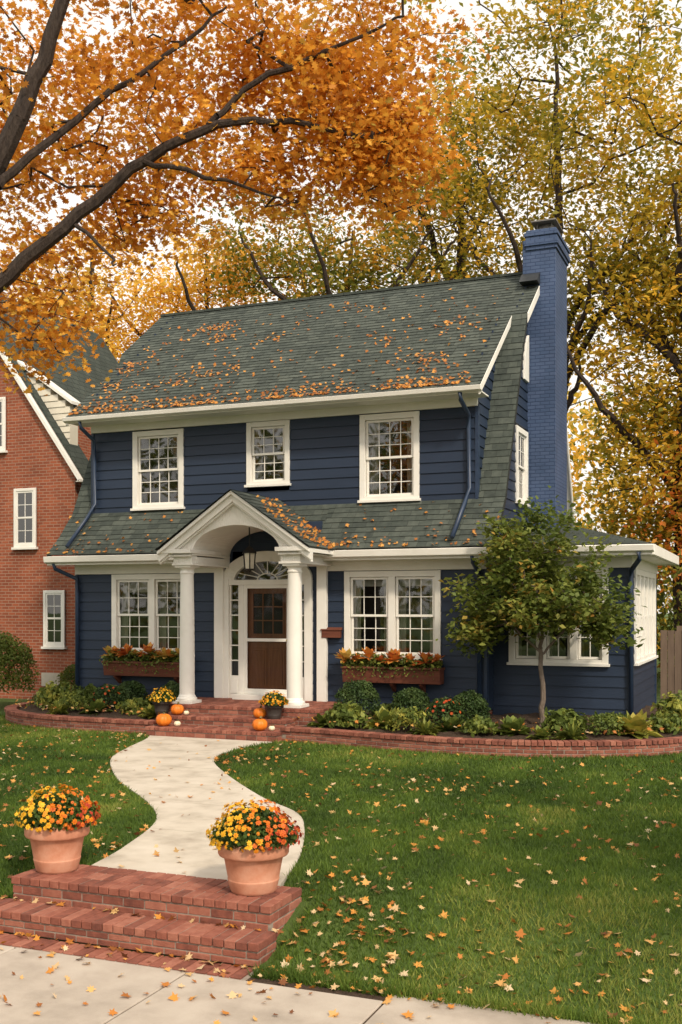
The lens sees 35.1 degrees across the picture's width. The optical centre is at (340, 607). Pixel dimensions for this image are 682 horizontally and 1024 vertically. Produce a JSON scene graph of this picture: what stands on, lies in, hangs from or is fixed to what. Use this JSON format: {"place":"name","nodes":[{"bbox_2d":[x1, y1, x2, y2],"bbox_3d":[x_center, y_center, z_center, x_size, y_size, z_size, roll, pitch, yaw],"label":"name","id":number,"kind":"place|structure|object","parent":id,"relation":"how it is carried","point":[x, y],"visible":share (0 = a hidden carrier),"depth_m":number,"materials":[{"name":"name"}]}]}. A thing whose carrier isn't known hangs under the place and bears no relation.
{"place":"outdoors","nodes":[
{"label":"outdoors","id":0,"kind":"place"},
{"bbox_2d":[0,356,90,699],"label":"brick walls","id":1,"kind":"structure","parent":0,"point":[33,457],"depth_m":26.86,"materials":[{"name":"red brick"}]},
{"bbox_2d":[0,397,66,648],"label":"window frames","id":2,"kind":"structure","parent":1,"relation":"attached to","point":[32,545],"depth_m":26.75,"materials":[{"name":"white wood"}]},
{"bbox_2d":[0,402,65,645],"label":"window interiors","id":3,"kind":"object","parent":2,"relation":"in","point":[21,513],"depth_m":26.85,"materials":[{"name":"grey glass"}]},
{"bbox_2d":[17,371,77,449],"bbox_3d":[-7.790,-5.080,27.362,2.400,3.360,0.340,0,0,22],"label":"gable siding","id":4,"kind":"object","parent":1,"relation":"attached to","point":[58,406],"visible":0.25,"depth_m":26.93,"materials":[{"name":"beige wood"}]},
{"bbox_2d":[41,673,61,685],"bbox_3d":[-7.154,1.785,26.602,0.550,0.330,0.070,0,0,22],"label":"basement window","id":5,"kind":"structure","parent":1,"relation":"attached to","point":[47,677],"depth_m":26.58,"materials":[{"name":"glass"}]},
{"bbox_2d":[0,296,118,477],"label":"roof","id":6,"kind":"structure","parent":1,"relation":"attached to","point":[77,387],"depth_m":29.31,"materials":[{"name":"grey"}]},
{"bbox_2d":[0,351,82,482],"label":"rake trim","id":7,"kind":"structure","parent":6,"relation":"attached to","point":[41,416],"depth_m":26.73,"materials":[{"name":"white paint"}]},
{"bbox_2d":[93,735,304,885],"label":"garden path","id":8,"kind":"structure","parent":0,"point":[180,828],"depth_m":12.64,"materials":[{"name":"concrete"}]},
{"bbox_2d":[0,945,594,1023],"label":"sidewalk","id":9,"kind":"structure","parent":0,"point":[29,991],"depth_m":7.19,"materials":[{"name":"concrete"}]},
{"bbox_2d":[14,948,387,1023],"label":"sidewalk base","id":10,"kind":"object","parent":9,"relation":"on","point":[326,990],"depth_m":7.45,"materials":[{"name":"concrete"}]},
{"bbox_2d":[0,613,681,1023],"bbox_3d":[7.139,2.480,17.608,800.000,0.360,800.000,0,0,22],"label":"ground","id":11,"kind":"structure","parent":0,"point":[300,907],"depth_m":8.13,"materials":[{"name":"green plant"}]},
{"bbox_2d":[0,630,39,693],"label":"evergreen shrub","id":12,"kind":"object","parent":11,"relation":"on","point":[21,655],"visible":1,"depth_m":24.05,"materials":[{"name":"green plant"}]},
{"bbox_2d":[55,664,74,690],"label":"evergreen shrub","id":13,"kind":"object","parent":11,"relation":"on","point":[69,673],"visible":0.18,"depth_m":25.16,"materials":[{"name":"green plant"}]},
{"bbox_2d":[2,264,129,341],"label":"maple tree","id":14,"kind":"object","parent":11,"relation":"on","point":[98,299],"depth_m":45.00,"materials":[{"name":"orange plant"}]},
{"bbox_2d":[4,701,157,733],"bbox_3d":[-5.569,2.177,21.677,2.124,0.255,6.076,0,0,-27],"label":"brick garden edging","id":15,"kind":"object","parent":11,"relation":"on","point":[15,714],"visible":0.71,"depth_m":20.08,"materials":[{"name":"red brick"}]},
{"bbox_2d":[19,701,155,719],"bbox_3d":[-4.961,2.030,21.867,5.722,0.240,2.964,0,0,49],"label":"garden bed","id":16,"kind":"object","parent":11,"relation":"on","point":[35,709],"visible":0.13,"depth_m":20.92,"materials":[{"name":"soil"}]},
{"bbox_2d":[26,694,42,706],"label":"perennial plant","id":17,"kind":"object","parent":16,"relation":"on","point":[33,700],"visible":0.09,"depth_m":22.36,"materials":[{"name":"green plant"}]},
{"bbox_2d":[34,681,74,710],"bbox_3d":[-5.797,1.821,21.882,0.872,0.677,0.912,0,0,4],"label":"perennial plant","id":18,"kind":"object","parent":16,"relation":"on","point":[50,694],"visible":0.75,"depth_m":21.71,"materials":[{"name":"green plant"}]},
{"bbox_2d":[46,700,69,714],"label":"ornamental grass","id":19,"kind":"object","parent":16,"relation":"on","point":[59,709],"depth_m":20.96,"materials":[{"name":"green plant"}]},
{"bbox_2d":[57,691,88,710],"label":"perennial plant","id":20,"kind":"object","parent":16,"relation":"on","point":[78,700],"visible":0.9,"depth_m":21.20,"materials":[{"name":"green plant"}]},
{"bbox_2d":[71,683,103,704],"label":"perennial plant","id":21,"kind":"object","parent":16,"relation":"on","point":[88,690],"visible":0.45,"depth_m":22.13,"materials":[{"name":"green plant"}]},
{"bbox_2d":[78,698,112,715],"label":"hosta plant","id":22,"kind":"object","parent":16,"relation":"on","point":[99,705],"visible":0.97,"depth_m":20.88,"materials":[{"name":"green plant"}]},
{"bbox_2d":[90,684,125,708],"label":"red flowering shrub","id":23,"kind":"object","parent":16,"relation":"on","point":[101,692],"visible":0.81,"depth_m":21.32,"materials":[{"name":"green plant"}]},
{"bbox_2d":[113,680,148,705],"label":"boxwood shrub","id":24,"kind":"object","parent":16,"relation":"on","point":[131,689],"visible":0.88,"depth_m":21.39,"materials":[{"name":"green plant"}]},
{"bbox_2d":[115,697,152,715],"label":"perennial plant","id":25,"kind":"object","parent":16,"relation":"on","point":[134,705],"visible":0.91,"depth_m":20.65,"materials":[{"name":"green plant"}]},
{"bbox_2d":[137,704,156,718],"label":"hosta plant","id":26,"kind":"object","parent":16,"relation":"on","point":[149,711],"visible":0.84,"depth_m":20.24,"materials":[{"name":"green plant"}]},
{"bbox_2d":[160,680,178,699],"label":"boxwood shrub","id":27,"kind":"object","parent":16,"relation":"on","point":[172,686],"visible":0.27,"depth_m":20.87,"materials":[{"name":"green plant"}]},
{"bbox_2d":[4,216,191,362],"bbox_3d":[-8.702,-6.356,40.258,9.190,17.613,9.685,0,0,-19],"label":"maple tree","id":28,"kind":"object","parent":11,"relation":"on","point":[100,325],"visible":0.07,"depth_m":39.24,"materials":[{"name":"orange plant"}]},
{"bbox_2d":[0,933,254,980],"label":"brick paving strip","id":29,"kind":"object","parent":11,"relation":"on","point":[134,958],"visible":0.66,"depth_m":8.10,"materials":[{"name":"red brick"}]},
{"bbox_2d":[0,864,301,966],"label":"brick steps","id":30,"kind":"structure","parent":11,"relation":"on","point":[81,891],"depth_m":8.52,"materials":[{"name":"red brick"}]},
{"bbox_2d":[14,784,101,873],"bbox_3d":[-2.463,1.906,9.354,0.764,0.736,0.728,0,0,22],"label":"mum planter","id":31,"kind":"object","parent":30,"relation":"on","point":[54,825],"visible":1,"depth_m":9.16,"materials":[{"name":"ceramic"}]},
{"bbox_2d":[206,797,303,895],"bbox_3d":[-0.694,1.907,8.654,0.794,0.733,0.762,0,0,22],"label":"mum planter","id":32,"kind":"object","parent":30,"relation":"on","point":[252,845],"visible":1,"depth_m":8.46,"materials":[{"name":"ceramic"}]},
{"bbox_2d":[102,227,296,354],"bbox_3d":[-4.221,-5.687,38.942,8.665,16.363,7.989,0,0,-12],"label":"maple tree","id":33,"kind":"object","parent":11,"relation":"on","point":[184,284],"visible":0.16,"depth_m":37.82,"materials":[{"name":"orange plant"}]},
{"bbox_2d":[145,697,347,742],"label":"porch steps","id":34,"kind":"structure","parent":11,"relation":"on","point":[220,718],"depth_m":19.11,"materials":[{"name":"red brick"}]},
{"bbox_2d":[146,686,175,713],"bbox_3d":[-3.304,1.707,19.843,0.539,0.516,0.512,0,0,-31],"label":"mum planter","id":35,"kind":"object","parent":34,"relation":"on","point":[160,700],"visible":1,"depth_m":19.72,"materials":[{"name":"yellow plant"}]},
{"bbox_2d":[156,711,171,725],"bbox_3d":[-3.175,1.988,19.308,0.284,0.275,0.287,0,0,22],"label":"pumpkin","id":36,"kind":"object","parent":34,"relation":"on","point":[163,719],"visible":1,"depth_m":19.21,"materials":[{"name":"orange food"}]},
{"bbox_2d":[171,702,183,714],"bbox_3d":[-2.990,1.843,19.686,0.244,0.237,0.246,0,0,22],"label":"pumpkin","id":37,"kind":"object","parent":34,"relation":"on","point":[177,709],"visible":1,"depth_m":19.60,"materials":[{"name":"orange food"}]},
{"bbox_2d":[174,720,180,725],"bbox_3d":[-2.926,2.067,19.261,0.122,0.120,0.123,0,0,22],"label":"white pumpkin","id":38,"kind":"object","parent":34,"relation":"on","point":[177,723],"visible":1,"depth_m":19.22,"materials":[{"name":"white food"}]},
{"bbox_2d":[157,490,333,708],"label":"portico","id":39,"kind":"structure","parent":34,"relation":"on","point":[213,534],"depth_m":20.08,"materials":[{"name":"white paint"}]},
{"bbox_2d":[242,527,256,572],"bbox_3d":[-1.716,-1.070,20.173,0.310,0.860,0.268,0,0,22],"label":"porch lantern","id":40,"kind":"object","parent":39,"relation":"attached to","point":[249,552],"visible":1,"depth_m":20.10,"materials":[{"name":"black metal"}]},
{"bbox_2d":[155,489,349,550],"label":"portico roof","id":41,"kind":"structure","parent":39,"relation":"attached to","point":[253,500],"depth_m":19.80,"materials":[{"name":"grey"}]},
{"bbox_2d":[320,627,341,637],"bbox_3d":[-0.185,0.481,20.475,0.410,0.198,0.130,0,0,22],"label":"mailbox","id":42,"kind":"object","parent":39,"relation":"attached to","point":[331,632],"visible":1,"depth_m":20.43,"materials":[{"name":"brown wood"}]},
{"bbox_2d":[253,706,265,717],"bbox_3d":[-1.435,1.847,19.077,0.233,0.227,0.236,0,0,22],"label":"pumpkin","id":43,"kind":"object","parent":34,"relation":"on","point":[258,712],"visible":0.97,"depth_m":19.00,"materials":[{"name":"orange food"}]},
{"bbox_2d":[252,716,267,730],"bbox_3d":[-1.396,1.998,18.586,0.264,0.256,0.266,0,0,22],"label":"pumpkin","id":44,"kind":"object","parent":34,"relation":"on","point":[260,724],"visible":1,"depth_m":18.50,"materials":[{"name":"orange food"}]},
{"bbox_2d":[224,551,312,700],"bbox_3d":[-1.441,0.350,21.065,1.940,2.900,0.140,0,0,22],"label":"door surround","id":45,"kind":"object","parent":34,"relation":"on","point":[235,684],"visible":0.81,"depth_m":21.20,"materials":[{"name":"white paint"}]},
{"bbox_2d":[248,588,286,689],"bbox_3d":[-1.416,0.650,21.073,0.940,2.100,0.165,0,0,22],"label":"front door","id":46,"kind":"structure","parent":45,"relation":"attached to","point":[267,618],"depth_m":21.11,"materials":[{"name":"brown wood"}]},
{"bbox_2d":[258,690,288,718],"bbox_3d":[-1.176,1.715,18.980,0.524,0.497,0.534,0,0,22],"label":"mum planter","id":47,"kind":"object","parent":34,"relation":"on","point":[275,702],"visible":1,"depth_m":18.85,"materials":[{"name":"yellow plant"}]},
{"bbox_2d":[0,0,501,395],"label":"oak tree","id":48,"kind":"object","parent":11,"relation":"on","point":[374,138],"visible":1,"depth_m":13.35,"materials":[{"name":"orange plant"}]},
{"bbox_2d":[0,697,681,1023],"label":"fallen leaves","id":49,"kind":"object","parent":11,"relation":"on","point":[232,994],"visible":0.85,"depth_m":8.44,"materials":[{"name":"orange plant"}]},
{"bbox_2d":[189,161,509,307],"bbox_3d":[0.277,-6.066,36.213,10.770,17.124,8.522,0,0,-4],"label":"maple tree","id":50,"kind":"object","parent":11,"relation":"on","point":[319,267],"visible":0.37,"depth_m":35.55,"materials":[{"name":"yellow plant"}]},
{"bbox_2d":[326,18,606,288],"bbox_3d":[4.452,-9.065,39.070,10.906,23.084,8.941,0,0,22],"label":"maple tree","id":51,"kind":"object","parent":11,"relation":"on","point":[460,261],"visible":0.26,"depth_m":37.36,"materials":[{"name":"yellow plant"}]},
{"bbox_2d":[280,726,681,757],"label":"brick garden edging","id":52,"kind":"object","parent":11,"relation":"on","point":[563,748],"visible":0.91,"depth_m":16.72,"materials":[{"name":"red brick"}]},
{"bbox_2d":[300,705,681,744],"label":"garden bed","id":53,"kind":"object","parent":11,"relation":"on","point":[531,719],"visible":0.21,"depth_m":17.86,"materials":[{"name":"soil"}]},
{"bbox_2d":[307,709,328,727],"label":"hosta plant","id":54,"kind":"object","parent":53,"relation":"on","point":[321,719],"visible":0.7,"depth_m":18.80,"materials":[{"name":"green plant"}]},
{"bbox_2d":[323,700,372,727],"bbox_3d":[0.090,1.892,18.576,0.744,0.536,0.714,0,0,-19],"label":"perennial plant","id":55,"kind":"object","parent":53,"relation":"on","point":[348,714],"visible":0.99,"depth_m":18.42,"materials":[{"name":"green plant"}]},
{"bbox_2d":[334,679,381,713],"bbox_3d":[0.293,1.668,19.354,0.867,0.764,0.858,0,0,-33],"label":"boxwood shrub","id":56,"kind":"object","parent":53,"relation":"on","point":[357,690],"visible":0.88,"depth_m":19.19,"materials":[{"name":"green plant"}]},
{"bbox_2d":[366,703,392,717],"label":"perennial plant","id":57,"kind":"object","parent":53,"relation":"on","point":[386,706],"visible":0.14,"depth_m":19.53,"materials":[{"name":"green plant"}]},
{"bbox_2d":[363,706,406,731],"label":"hosta plant","id":58,"kind":"object","parent":53,"relation":"on","point":[381,716],"visible":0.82,"depth_m":18.39,"materials":[{"name":"green plant"}]},
{"bbox_2d":[385,706,431,731],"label":"perennial plant","id":59,"kind":"object","parent":53,"relation":"on","point":[408,719],"visible":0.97,"depth_m":17.85,"materials":[{"name":"green plant"}]},
{"bbox_2d":[391,687,430,715],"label":"boxwood shrub","id":60,"kind":"object","parent":53,"relation":"on","point":[408,697],"visible":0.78,"depth_m":19.02,"materials":[{"name":"green plant"}]},
{"bbox_2d":[406,717,439,735],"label":"ornamental grass","id":61,"kind":"object","parent":53,"relation":"on","point":[424,727],"depth_m":17.58,"materials":[{"name":"green plant"}]},
{"bbox_2d":[425,695,464,725],"bbox_3d":[1.780,1.806,18.336,0.697,0.628,0.658,0,0,22],"label":"red flowering shrub","id":62,"kind":"object","parent":53,"relation":"on","point":[450,706],"visible":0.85,"depth_m":18.21,"materials":[{"name":"green plant"}]},
{"bbox_2d":[426,699,463,714],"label":"red mum flowers","id":63,"kind":"object","parent":53,"relation":"on","point":[451,713],"visible":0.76,"depth_m":18.13,"materials":[{"name":"plant"}]},
{"bbox_2d":[434,715,464,731],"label":"hosta plant","id":64,"kind":"object","parent":53,"relation":"on","point":[449,723],"visible":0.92,"depth_m":17.91,"materials":[{"name":"green plant"}]},
{"bbox_2d":[449,689,490,720],"bbox_3d":[2.223,1.759,18.633,0.768,0.682,0.782,0,0,22],"label":"boxwood shrub","id":65,"kind":"object","parent":53,"relation":"on","point":[471,702],"visible":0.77,"depth_m":18.46,"materials":[{"name":"green plant"}]},
{"bbox_2d":[459,714,498,737],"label":"perennial plant","id":66,"kind":"object","parent":53,"relation":"on","point":[478,725],"visible":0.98,"depth_m":17.41,"materials":[{"name":"green plant"}]},
{"bbox_2d":[496,715,530,736],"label":"hosta plant","id":67,"kind":"object","parent":53,"relation":"on","point":[513,722],"visible":0.98,"depth_m":17.47,"materials":[{"name":"green plant"}]},
{"bbox_2d":[526,725,556,739],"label":"hosta plant","id":68,"kind":"object","parent":53,"relation":"on","point":[543,734],"visible":1,"depth_m":16.93,"materials":[{"name":"green plant"}]},
{"bbox_2d":[539,706,586,735],"bbox_3d":[3.604,1.888,17.501,0.791,0.544,0.785,0,0,22],"label":"perennial plant","id":69,"kind":"object","parent":53,"relation":"on","point":[556,720],"visible":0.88,"depth_m":17.36,"materials":[{"name":"green plant"}]},
{"bbox_2d":[552,721,587,739],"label":"ornamental grass","id":70,"kind":"object","parent":53,"relation":"on","point":[572,733],"depth_m":16.86,"materials":[{"name":"green plant"}]},
{"bbox_2d":[584,711,626,735],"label":"perennial plant","id":71,"kind":"object","parent":53,"relation":"on","point":[609,722],"visible":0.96,"depth_m":17.28,"materials":[{"name":"green plant"}]},
{"bbox_2d":[597,711,626,719],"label":"perennial plant","id":72,"kind":"object","parent":53,"relation":"on","point":[619,714],"visible":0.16,"depth_m":18.44,"materials":[{"name":"green plant"}]},
{"bbox_2d":[610,709,663,738],"bbox_3d":[4.785,1.886,17.494,0.880,0.483,0.838,0,0,41],"label":"hosta plant","id":73,"kind":"object","parent":53,"relation":"on","point":[638,723],"visible":0.91,"depth_m":17.31,"materials":[{"name":"green plant"}]},
{"bbox_2d":[646,711,681,734],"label":"perennial plant","id":74,"kind":"object","parent":53,"relation":"on","point":[670,724],"visible":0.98,"depth_m":17.64,"materials":[{"name":"green plant"}]},
{"bbox_2d":[650,690,681,716],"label":"perennial plant","id":75,"kind":"object","parent":53,"relation":"on","point":[671,703],"visible":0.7,"depth_m":18.94,"materials":[{"name":"green plant"}]},
{"bbox_2d":[673,704,681,731],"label":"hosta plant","id":76,"kind":"object","parent":53,"relation":"on","point":[680,714],"visible":0.2,"depth_m":18.35,"materials":[{"name":"green plant"}]},
{"bbox_2d":[368,0,681,443],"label":"maple tree","id":77,"kind":"object","parent":11,"relation":"on","point":[553,179],"visible":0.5,"depth_m":33.27,"materials":[{"name":"yellow plant"}]},
{"bbox_2d":[435,485,646,725],"label":"dogwood tree","id":78,"kind":"object","parent":11,"relation":"on","point":[536,599],"visible":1,"depth_m":17.95,"materials":[{"name":"green plant"}]},
{"bbox_2d":[523,227,569,527],"bbox_3d":[4.416,-2.800,23.120,0.750,10.200,1.450,0,0,22],"label":"chimney","id":79,"kind":"object","parent":11,"relation":"on","point":[546,252],"visible":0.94,"depth_m":22.52,"materials":[{"name":"blue brick"}]},
{"bbox_2d":[519,272,539,285],"bbox_3d":[3.929,-6.875,22.438,0.380,0.250,0.300,0,0,22],"label":"chimney flashing","id":80,"kind":"object","parent":79,"relation":"attached to","point":[529,279],"visible":1,"depth_m":22.42,"materials":[{"name":"grey metal"}]},
{"bbox_2d":[531,218,563,233],"bbox_3d":[4.434,-8.035,23.113,0.530,0.270,0.930,0,0,22],"label":"chimney cap","id":81,"kind":"object","parent":79,"relation":"on","point":[545,223],"visible":0.36,"depth_m":22.85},
{"bbox_2d":[567,331,651,532],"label":"distant trees","id":82,"kind":"object","parent":11,"relation":"on","point":[581,428],"visible":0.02,"depth_m":50.68,"materials":[{"name":"yellow plant"}]},
{"bbox_2d":[554,8,681,689],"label":"maple tree","id":83,"kind":"object","parent":11,"relation":"on","point":[664,419],"visible":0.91,"depth_m":29.98,"materials":[{"name":"yellow plant"}]},
{"bbox_2d":[567,361,673,648],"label":"distant trees","id":84,"kind":"object","parent":11,"relation":"on","point":[575,475],"visible":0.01,"depth_m":56.61,"materials":[{"name":"yellow plant"}]},
{"bbox_2d":[581,395,678,678],"bbox_3d":[15.037,-2.395,33.486,15.048,9.485,7.968,0,0,22],"label":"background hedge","id":85,"kind":"object","parent":11,"relation":"on","point":[660,614],"visible":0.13,"depth_m":35.33,"materials":[{"name":"orange plant"}]},
{"bbox_2d":[611,430,681,610],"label":"orange shrub mass","id":86,"kind":"object","parent":11,"relation":"on","point":[672,512],"visible":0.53,"depth_m":29.13,"materials":[{"name":"red plant"}]},
{"bbox_2d":[657,536,681,676],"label":"background hedge","id":87,"kind":"object","parent":11,"relation":"on","point":[673,576],"visible":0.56,"depth_m":26.96,"materials":[{"name":"orange plant"}]},
{"bbox_2d":[660,626,681,705],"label":"wooden fence","id":88,"kind":"object","parent":11,"relation":"on","point":[670,646],"visible":0.7,"depth_m":23.04,"materials":[{"name":"brown wood"}]},
{"bbox_3d":[1.192,2.130,24.405,11.250,0.540,8.070,0,0,22],"label":"foundation","id":89,"kind":"object","parent":11,"relation":"on","visible":0},
{"bbox_2d":[75,404,656,712],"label":"corner boards","id":90,"kind":"object","parent":89,"relation":"on","point":[477,489],"visible":0.35,"depth_m":19.89,"materials":[{"name":"blue paint"}]},
{"bbox_2d":[78,287,655,716],"bbox_3d":[1.181,-2.551,24.378,11.366,9.106,8.126,0,0,22],"label":"clapboard siding","id":91,"kind":"object","parent":89,"relation":"on","point":[324,460],"visible":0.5,"depth_m":20.92,"materials":[{"name":"blue paint"}]},
{"bbox_2d":[99,642,179,684],"bbox_3d":[-4.022,1.137,21.866,2.071,0.881,0.615,0,0,22],"label":"window flower box","id":92,"kind":"object","parent":91,"relation":"attached to","point":[118,667],"visible":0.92,"depth_m":21.80,"materials":[{"name":"brown wood"}]},
{"bbox_2d":[52,392,641,715],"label":"downspouts","id":93,"kind":"object","parent":91,"relation":"attached to","point":[452,536],"visible":0.88,"depth_m":19.84,"materials":[{"name":"blue paint"}]},
{"bbox_2d":[120,421,598,676],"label":"window interiors","id":94,"kind":"object","parent":91,"relation":"attached to","point":[381,622],"depth_m":21.29,"materials":[{"name":"grey glass"}]},
{"bbox_2d":[43,286,678,574],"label":"white cornice trim","id":95,"kind":"structure","parent":91,"relation":"attached to","point":[653,557],"depth_m":20.66,"materials":[{"name":"paint"}]},
{"bbox_2d":[160,272,651,551],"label":"roof slopes","id":96,"kind":"structure","parent":95,"relation":"on","point":[612,538],"depth_m":23.78,"materials":[{"name":"grey"}]},
{"bbox_2d":[47,275,538,556],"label":"roof shingles","id":97,"kind":"object","parent":96,"relation":"on","point":[406,522],"visible":0.94,"depth_m":22.05,"materials":[{"name":"grey"}]},
{"bbox_2d":[46,288,499,553],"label":"roof leaf litter","id":98,"kind":"object","parent":97,"relation":"on","point":[107,409],"visible":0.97,"depth_m":21.48,"materials":[{"name":"orange plant"}]},
{"bbox_2d":[111,411,657,666],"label":"window frames","id":99,"kind":"structure","parent":91,"relation":"attached to","point":[645,586],"depth_m":20.70,"materials":[{"name":"white wood"}]},
{"bbox_2d":[335,647,444,692],"bbox_3d":[0.875,1.153,19.862,2.185,0.850,0.610,0,0,22],"label":"window flower box","id":100,"kind":"object","parent":91,"relation":"attached to","point":[371,668],"visible":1,"depth_m":19.77,"materials":[{"name":"brown wood"}]},
{"bbox_2d":[248,410,522,664],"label":"wall","id":101,"kind":"structure","parent":89,"relation":"on","point":[253,489],"depth_m":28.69,"materials":[{"name":"blue paint"}]},
{"bbox_2d":[0,0,681,612],"label":"sky","id":102,"kind":"structure","parent":0,"point":[73,200],"materials":[{"name":"white"}]}
]}

